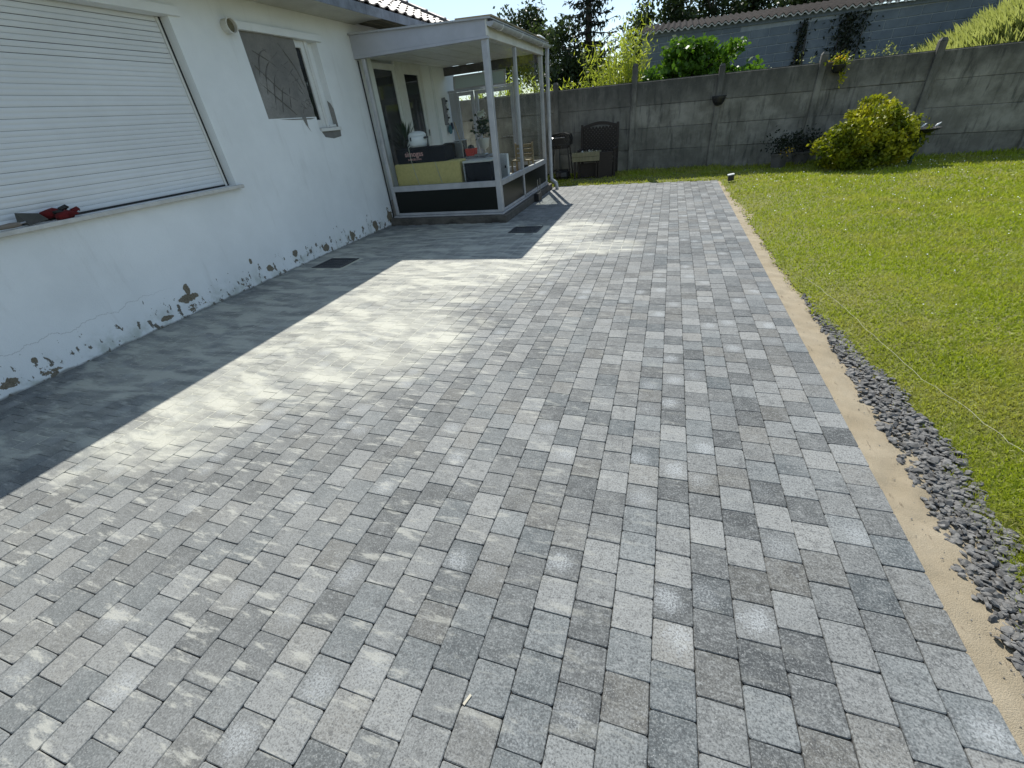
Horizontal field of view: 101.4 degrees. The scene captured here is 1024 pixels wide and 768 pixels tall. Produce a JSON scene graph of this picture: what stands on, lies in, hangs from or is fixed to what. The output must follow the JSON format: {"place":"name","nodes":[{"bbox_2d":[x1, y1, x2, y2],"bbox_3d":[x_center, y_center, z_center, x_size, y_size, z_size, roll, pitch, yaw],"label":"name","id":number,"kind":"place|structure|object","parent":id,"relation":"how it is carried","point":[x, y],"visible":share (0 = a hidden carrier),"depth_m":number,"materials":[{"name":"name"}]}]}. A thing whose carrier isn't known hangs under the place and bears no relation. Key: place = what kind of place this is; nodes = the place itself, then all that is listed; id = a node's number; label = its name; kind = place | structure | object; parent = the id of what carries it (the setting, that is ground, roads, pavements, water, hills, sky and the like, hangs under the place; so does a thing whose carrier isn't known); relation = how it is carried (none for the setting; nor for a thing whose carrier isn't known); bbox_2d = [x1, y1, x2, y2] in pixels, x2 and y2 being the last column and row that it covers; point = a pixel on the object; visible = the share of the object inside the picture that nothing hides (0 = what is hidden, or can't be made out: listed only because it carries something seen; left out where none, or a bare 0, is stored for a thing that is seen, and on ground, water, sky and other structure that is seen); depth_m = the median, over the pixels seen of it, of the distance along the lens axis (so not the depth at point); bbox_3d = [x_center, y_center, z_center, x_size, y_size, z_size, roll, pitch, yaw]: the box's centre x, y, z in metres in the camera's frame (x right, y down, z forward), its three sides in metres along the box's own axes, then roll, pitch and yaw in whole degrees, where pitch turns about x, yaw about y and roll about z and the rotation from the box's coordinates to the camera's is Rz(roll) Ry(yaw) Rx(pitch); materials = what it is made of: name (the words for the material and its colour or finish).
{"place":"outdoors","nodes":[
{"label":"outdoors","id":0,"kind":"place"},
{"bbox_2d":[0,0,454,400],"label":"house","id":1,"kind":"structure","parent":0,"point":[188,158],"depth_m":4.76,"materials":[{"name":"white paint"}]},
{"bbox_2d":[0,213,47,229],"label":"trowel","id":2,"kind":"object","parent":1,"relation":"on","point":[29,219],"visible":1,"depth_m":3.63,"materials":[{"name":"metal"}]},
{"bbox_2d":[39,204,68,218],"bbox_3d":[-4.176,-1.580,3.845,0.115,0.096,0.222,11,36,25],"label":"work glove","id":3,"kind":"object","parent":1,"relation":"on","point":[49,213],"visible":0.91,"depth_m":3.81,"materials":[{"name":"red fabric"}]},
{"bbox_2d":[54,206,79,219],"bbox_3d":[-4.104,-1.585,3.897,0.115,0.096,0.222,-1,33,9],"label":"work glove","id":4,"kind":"object","parent":1,"relation":"on","point":[68,214],"visible":0.98,"depth_m":3.86,"materials":[{"name":"red fabric"}]},
{"bbox_2d":[293,40,336,127],"bbox_3d":[-3.075,-4.623,6.510,0.090,1.099,0.459,5,34,18],"label":"window","id":5,"kind":"structure","parent":1,"relation":"in","point":[301,47],"depth_m":6.45,"materials":[{"name":"white plastic"}]},
{"bbox_2d":[371,62,409,185],"bbox_3d":[-2.374,-5.136,8.556,0.100,2.250,0.860,5,34,18],"label":"door","id":6,"kind":"structure","parent":1,"relation":"in","point":[384,74],"depth_m":8.34,"materials":[{"name":"white plastic"}]},
{"bbox_2d":[391,132,410,148],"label":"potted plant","id":7,"kind":"object","parent":1,"relation":"on","point":[404,143],"visible":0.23,"depth_m":8.28,"materials":[{"name":"green plant"}]},
{"bbox_2d":[401,68,431,145],"bbox_3d":[-2.050,-5.688,9.401,0.100,2.210,0.780,5,34,18],"label":"door","id":8,"kind":"structure","parent":1,"relation":"in","point":[411,78],"depth_m":9.14,"materials":[{"name":"white plastic"}]},
{"bbox_2d":[441,97,453,133],"bbox_3d":[-1.553,-6.559,10.261,0.116,0.760,0.290,5,34,18],"label":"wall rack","id":9,"kind":"object","parent":1,"relation":"attached to","point":[446,114],"depth_m":10.21,"materials":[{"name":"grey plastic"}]},
{"bbox_2d":[443,142,455,157],"bbox_3d":[-1.216,-4.612,8.281,0.220,0.268,0.250,5,34,18],"label":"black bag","id":10,"kind":"object","parent":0,"point":[453,146],"visible":0.36,"depth_m":8.19,"materials":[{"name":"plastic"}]},
{"bbox_2d":[453,122,466,157],"bbox_3d":[-1.033,-4.751,8.155,0.241,0.602,0.270,5,34,18],"label":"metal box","id":11,"kind":"object","parent":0,"point":[460,146],"visible":0.96,"depth_m":8.14,"materials":[{"name":"metal"}]},
{"bbox_2d":[454,153,492,158],"bbox_3d":[-0.834,-4.289,8.531,0.950,0.609,0.570,5,34,18],"label":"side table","id":12,"kind":"object","parent":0,"point":[486,156],"visible":0.25,"depth_m":8.10,"materials":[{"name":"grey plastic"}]},
{"bbox_2d":[465,145,476,156],"bbox_3d":[-0.794,-4.563,8.196,0.200,0.198,0.170,5,34,18],"label":"red basket","id":13,"kind":"object","parent":12,"relation":"on","point":[470,150],"visible":0.95,"depth_m":8.14,"materials":[{"name":"plastic"}]},
{"bbox_2d":[474,153,488,156],"bbox_3d":[-0.591,-4.443,8.123,0.230,0.038,0.200,5,34,18],"label":"steel tray","id":14,"kind":"object","parent":12,"relation":"on","point":[480,154],"visible":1,"depth_m":8.06,"materials":[{"name":"silver metal"}]},
{"bbox_2d":[500,153,509,177],"bbox_3d":[-0.153,-4.194,8.257,0.227,0.600,0.079,24,43,39],"label":"fridge door","id":15,"kind":"structure","parent":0,"point":[504,163],"depth_m":8.18,"materials":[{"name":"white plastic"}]},
{"bbox_2d":[0,180,1023,767],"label":"patio","id":16,"kind":"structure","parent":0,"point":[584,476],"depth_m":2.01,"materials":[{"name":"grey stone"}]},
{"bbox_2d":[312,258,358,267],"bbox_3d":[-2.707,-1.746,6.554,0.520,0.304,0.490,5,34,18],"label":"drain grate","id":17,"kind":"object","parent":16,"relation":"in","point":[336,262],"visible":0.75,"depth_m":6.48,"materials":[{"name":"metal"}]},
{"bbox_2d":[347,14,558,225],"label":"sunroom","id":18,"kind":"structure","parent":16,"relation":"on","point":[484,43],"depth_m":8.05,"materials":[{"name":"metal"}]},
{"bbox_2d":[395,158,465,185],"bbox_3d":[-1.567,-4.062,8.302,1.400,0.609,0.360,5,34,18],"label":"storage block","id":19,"kind":"object","parent":18,"relation":"on","point":[451,171],"depth_m":8.07,"materials":[{"name":"yellow plastic"}]},
{"bbox_2d":[396,144,453,164],"bbox_3d":[-1.682,-4.444,8.110,1.030,0.253,0.383,5,34,18],"label":"appliance box","id":20,"kind":"object","parent":19,"relation":"on","point":[437,153],"visible":1,"depth_m":7.95,"materials":[{"name":"black"}]},
{"bbox_2d":[392,121,415,141],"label":"potted plant","id":21,"kind":"object","parent":20,"relation":"on","point":[403,131],"visible":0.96,"depth_m":8.03,"materials":[{"name":"green plant"}]},
{"bbox_2d":[406,129,427,147],"bbox_3d":[-1.809,-4.680,7.990,0.373,0.293,0.373,-20,35,-20],"label":"cooking pot","id":22,"kind":"object","parent":20,"relation":"on","point":[416,138],"visible":0.99,"depth_m":7.90,"materials":[{"name":"white plastic"}]},
{"bbox_2d":[455,91,480,159],"bbox_3d":[-1.070,-6.272,10.558,0.470,1.790,0.055,5,34,18],"label":"door","id":23,"kind":"structure","parent":18,"relation":"in","point":[471,93],"depth_m":10.30,"materials":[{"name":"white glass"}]},
{"bbox_2d":[462,157,494,181],"bbox_3d":[-0.557,-3.995,8.051,0.560,0.579,0.515,5,34,18],"label":"cabinet","id":24,"kind":"object","parent":18,"relation":"in","point":[479,169],"visible":0.57,"depth_m":7.81,"materials":[{"name":"black"}]},
{"bbox_2d":[470,109,490,152],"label":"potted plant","id":25,"kind":"object","parent":18,"relation":"on","point":[483,143],"visible":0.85,"depth_m":9.39,"materials":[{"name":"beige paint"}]},
{"bbox_2d":[474,85,518,171],"bbox_3d":[-0.367,-6.189,10.308,0.970,1.790,0.110,5,34,18],"label":"door","id":26,"kind":"structure","parent":18,"relation":"in","point":[476,92],"depth_m":10.02,"materials":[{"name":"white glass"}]},
{"bbox_2d":[511,142,533,172],"bbox_3d":[0.245,-5.142,9.626,0.435,0.669,0.425,5,34,18],"label":"pallet chair","id":27,"kind":"object","parent":18,"relation":"on","point":[516,160],"visible":0.78,"depth_m":9.66,"materials":[{"name":"brown wood"}]},
{"bbox_2d":[534,178,541,201],"bbox_3d":[0.572,-4.324,9.343,0.105,0.440,0.260,5,34,18],"label":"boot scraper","id":28,"kind":"object","parent":18,"relation":"attached to","point":[537,196],"visible":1,"depth_m":9.33,"materials":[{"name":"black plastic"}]},
{"bbox_2d":[463,694,471,705],"bbox_3d":[-0.152,1.071,1.422,0.008,0.004,0.037,20,41,35],"label":"wood chip","id":29,"kind":"object","parent":16,"relation":"on","point":[467,699],"visible":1,"depth_m":1.42,"materials":[{"name":"beige wood"}]},
{"bbox_2d":[508,226,542,232],"bbox_3d":[0.246,-2.521,7.262,0.510,0.304,0.450,5,34,18],"label":"drain grate","id":30,"kind":"object","parent":16,"relation":"in","point":[527,229],"visible":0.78,"depth_m":7.20,"materials":[{"name":"metal"}]},
{"bbox_2d":[548,168,719,186],"bbox_3d":[1.450,-5.524,11.502,7.750,0.132,2.320,5,34,18],"label":"grass strip","id":31,"kind":"object","parent":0,"point":[647,177],"depth_m":10.53,"materials":[{"name":"green plant"}]},
{"bbox_2d":[548,132,572,180],"bbox_3d":[1.318,-6.179,11.405,0.608,1.131,0.550,5,34,18],"label":"barbecue","id":32,"kind":"object","parent":31,"relation":"on","point":[562,140],"visible":0.74,"depth_m":11.17,"materials":[{"name":"black metal"}]},
{"bbox_2d":[572,149,600,178],"bbox_3d":[2.016,-5.893,11.248,0.752,0.687,0.340,5,34,18],"label":"raised planter","id":33,"kind":"object","parent":31,"relation":"on","point":[588,155],"visible":0.98,"depth_m":11.04,"materials":[{"name":"brown wood"}]},
{"bbox_2d":[577,121,618,178],"bbox_3d":[2.301,-6.263,11.222,1.010,1.285,0.630,5,34,18],"label":"chair","id":34,"kind":"object","parent":31,"relation":"on","point":[586,170],"visible":0.67,"depth_m":11.30,"materials":[{"name":"black wicker"}]},
{"bbox_2d":[598,151,612,177],"bbox_3d":[2.457,-5.774,11.050,0.370,0.620,0.050,5,34,18],"label":"side board","id":35,"kind":"object","parent":31,"relation":"on","point":[605,162],"visible":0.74,"depth_m":11.03,"materials":[{"name":"brown wood"}]},
{"bbox_2d":[408,0,903,100],"label":"sky","id":36,"kind":"structure","parent":0,"point":[450,9],"materials":[{"name":"white"}]},
{"bbox_2d":[547,146,1023,631],"bbox_3d":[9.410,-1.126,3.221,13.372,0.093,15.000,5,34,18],"label":"lawn","id":37,"kind":"structure","parent":0,"point":[869,302],"depth_m":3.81,"materials":[{"name":"green plant"}]},
{"bbox_2d":[727,173,734,180],"bbox_3d":[4.783,-4.523,9.170,0.131,0.143,0.132,5,34,18],"label":"garden light","id":38,"kind":"object","parent":37,"relation":"on","point":[731,177],"visible":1,"depth_m":9.12,"materials":[{"name":"black plastic"}]},
{"bbox_2d":[760,126,815,167],"bbox_3d":[6.373,-5.515,9.760,1.119,0.886,0.764,5,34,18],"label":"flower pot","id":39,"kind":"object","parent":37,"relation":"on","point":[778,159],"visible":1,"depth_m":9.80,"materials":[{"name":"green plant"}]},
{"bbox_2d":[781,123,824,164],"bbox_3d":[6.993,-5.681,9.942,1.125,0.856,0.813,5,34,18],"label":"flower pot","id":40,"kind":"object","parent":37,"relation":"on","point":[802,154],"visible":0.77,"depth_m":9.91,"materials":[{"name":"green plant"}]},
{"bbox_2d":[806,92,934,170],"bbox_3d":[7.468,-5.241,8.783,2.215,1.429,1.358,5,34,18],"label":"golden bush","id":41,"kind":"object","parent":37,"relation":"on","point":[888,130],"visible":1,"depth_m":8.57,"materials":[{"name":"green plant"}]},
{"bbox_2d":[754,159,1020,304],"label":"daisies","id":42,"kind":"object","parent":37,"relation":"on","point":[895,194],"visible":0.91,"depth_m":7.34,"materials":[{"name":"white plant"}]},
{"bbox_2d":[806,278,1023,451],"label":"string","id":43,"kind":"object","parent":37,"relation":"on","point":[925,381],"visible":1,"depth_m":2.63,"materials":[{"name":"fabric"}]},
{"bbox_2d":[907,122,941,164],"bbox_3d":[8.269,-4.861,8.547,0.550,0.783,0.550,5,34,18],"label":"bird bath","id":44,"kind":"object","parent":37,"relation":"on","point":[923,129],"visible":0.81,"depth_m":8.38,"materials":[{"name":"grey metal"}]},
{"bbox_2d":[718,181,1023,755],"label":"sand strip","id":45,"kind":"object","parent":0,"point":[932,545],"visible":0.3,"depth_m":1.89,"materials":[{"name":"beige sand"}]},
{"bbox_2d":[724,189,1023,727],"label":"gravel","id":46,"kind":"structure","parent":0,"point":[955,494],"depth_m":1.95,"materials":[{"name":"grey gravel"}]},
{"label":"ground","id":47,"kind":"structure","parent":0,"visible":0},
{"bbox_2d":[460,37,1023,173],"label":"concrete fence","id":48,"kind":"object","parent":47,"relation":"on","point":[971,98],"visible":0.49,"depth_m":10.00,"materials":[{"name":"grey concrete"}]},
{"bbox_2d":[712,95,726,105],"bbox_3d":[5.013,-6.866,10.161,0.320,0.205,0.139,5,34,18],"label":"wall planter","id":49,"kind":"object","parent":48,"relation":"attached to","point":[718,100],"visible":1,"depth_m":10.13,"materials":[{"name":"black plastic"}]},
{"bbox_2d":[824,51,859,87],"bbox_3d":[7.174,-6.875,9.189,0.677,0.691,0.337,5,34,18],"label":"hanging planter","id":50,"kind":"object","parent":48,"relation":"hanging from","point":[838,67],"visible":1,"depth_m":9.12,"materials":[{"name":"black plastic"}]},
{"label":"bank","id":51,"kind":"structure","parent":0,"visible":0},
{"bbox_2d":[459,73,538,100],"bbox_3d":[-0.329,-8.505,13.370,3.562,2.513,1.622,5,34,18],"label":"bamboo","id":52,"kind":"object","parent":51,"relation":"on","point":[495,95],"visible":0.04,"depth_m":12.74,"materials":[{"name":"plant"}]},
{"bbox_2d":[482,4,534,93],"bbox_3d":[-0.248,-19.801,27.117,4.296,7.140,3.426,-1,33,9],"label":"deciduous tree","id":53,"kind":"object","parent":51,"relation":"on","point":[520,68],"visible":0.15,"depth_m":25.95,"materials":[{"name":"green plant"}]},
{"bbox_2d":[514,0,546,92],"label":"deciduous tree","id":54,"kind":"object","parent":51,"relation":"on","point":[533,11],"visible":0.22,"depth_m":25.82,"materials":[{"name":"green plant"}]},
{"bbox_2d":[525,16,560,91],"bbox_3d":[2.337,-18.646,25.721,2.829,6.215,2.961,5,34,18],"label":"deciduous tree","id":55,"kind":"object","parent":51,"relation":"on","point":[544,33],"visible":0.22,"depth_m":24.69,"materials":[{"name":"green plant"}]},
{"bbox_2d":[535,72,591,91],"bbox_3d":[1.571,-7.937,12.478,1.785,2.166,2.197,-30,39,-32],"label":"bamboo","id":56,"kind":"object","parent":51,"relation":"on","point":[573,83],"visible":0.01,"depth_m":11.92,"materials":[{"name":"plant"}]},
{"bbox_2d":[537,13,622,90],"bbox_3d":[3.831,-17.190,23.515,4.890,5.879,3.684,5,34,18],"label":"deciduous tree","id":57,"kind":"object","parent":51,"relation":"on","point":[571,66],"visible":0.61,"depth_m":22.79,"materials":[{"name":"green plant"}]},
{"bbox_2d":[549,0,623,84],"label":"conifer tree","id":58,"kind":"object","parent":51,"relation":"on","point":[589,13],"visible":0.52,"depth_m":22.73,"materials":[{"name":"green plant"}]},
{"bbox_2d":[570,26,652,87],"bbox_3d":[2.830,-8.282,11.986,2.330,3.040,1.692,5,34,18],"label":"bamboo","id":59,"kind":"object","parent":51,"relation":"on","point":[626,75],"visible":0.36,"depth_m":11.49,"materials":[{"name":"plant"}]},
{"bbox_2d":[615,2,658,81],"bbox_3d":[3.572,-9.007,12.341,1.311,3.539,1.221,-14,33,-12],"label":"bamboo","id":60,"kind":"object","parent":51,"relation":"on","point":[628,33],"visible":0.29,"depth_m":11.79,"materials":[{"name":"plant"}]},
{"bbox_2d":[615,0,666,82],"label":"deciduous tree","id":61,"kind":"object","parent":51,"relation":"on","point":[650,15],"visible":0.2,"depth_m":24.24,"materials":[{"name":"green plant"}]},
{"bbox_2d":[653,0,698,31],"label":"deciduous tree","id":62,"kind":"object","parent":51,"relation":"on","point":[673,9],"visible":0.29,"depth_m":24.28,"materials":[{"name":"green plant"}]},
{"bbox_2d":[640,32,771,81],"bbox_3d":[4.989,-7.718,11.361,3.462,2.974,1.590,5,34,18],"label":"leafy shrub","id":63,"kind":"object","parent":51,"relation":"on","point":[693,56],"visible":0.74,"depth_m":10.64,"materials":[{"name":"green plant"}]},
{"bbox_2d":[676,0,751,29],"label":"deciduous tree","id":64,"kind":"object","parent":51,"relation":"on","point":[715,8],"visible":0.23,"depth_m":23.21,"materials":[{"name":"green plant"}]},
{"bbox_2d":[723,0,786,21],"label":"deciduous tree","id":65,"kind":"object","parent":51,"relation":"on","point":[757,5],"visible":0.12,"depth_m":23.08,"materials":[{"name":"green plant"}]},
{"bbox_2d":[764,0,839,17],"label":"deciduous tree","id":66,"kind":"object","parent":51,"relation":"on","point":[782,3],"visible":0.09,"depth_m":21.94,"materials":[{"name":"green plant"}]},
{"bbox_2d":[639,0,1007,81],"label":"shed","id":67,"kind":"structure","parent":51,"relation":"on","point":[905,25],"depth_m":11.65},
{"bbox_2d":[789,18,817,65],"bbox_3d":[8.210,-9.053,12.158,0.548,2.360,0.242,5,34,18],"label":"creeper","id":68,"kind":"object","parent":67,"relation":"attached to","point":[800,37],"visible":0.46,"depth_m":11.81,"materials":[{"name":"green plant"}]},
{"bbox_2d":[814,8,883,60],"bbox_3d":[9.242,-8.970,11.826,1.716,2.387,0.241,5,34,18],"label":"creeper","id":69,"kind":"object","parent":67,"relation":"attached to","point":[848,41],"visible":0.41,"depth_m":11.43,"materials":[{"name":"green plant"}]},
{"bbox_2d":[836,3,877,9],"bbox_3d":[17.973,-19.219,23.086,4.785,7.128,3.331,5,34,18],"label":"deciduous tree","id":70,"kind":"object","parent":51,"relation":"on","point":[856,6],"visible":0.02,"depth_m":21.86,"materials":[{"name":"green plant"}]},
{"bbox_2d":[860,41,902,57],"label":"weed","id":71,"kind":"object","parent":51,"relation":"on","point":[887,49],"visible":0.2,"depth_m":9.39,"materials":[{"name":"green plant"}]},
{"bbox_2d":[889,43,923,54],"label":"weed","id":72,"kind":"object","parent":51,"relation":"on","point":[908,50],"visible":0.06,"depth_m":9.26,"materials":[{"name":"green plant"}]},
{"bbox_2d":[902,0,1023,52],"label":"tall grass","id":73,"kind":"structure","parent":51,"relation":"on","point":[1003,22],"depth_m":9.38,"materials":[{"name":"green plant"}]}
]}

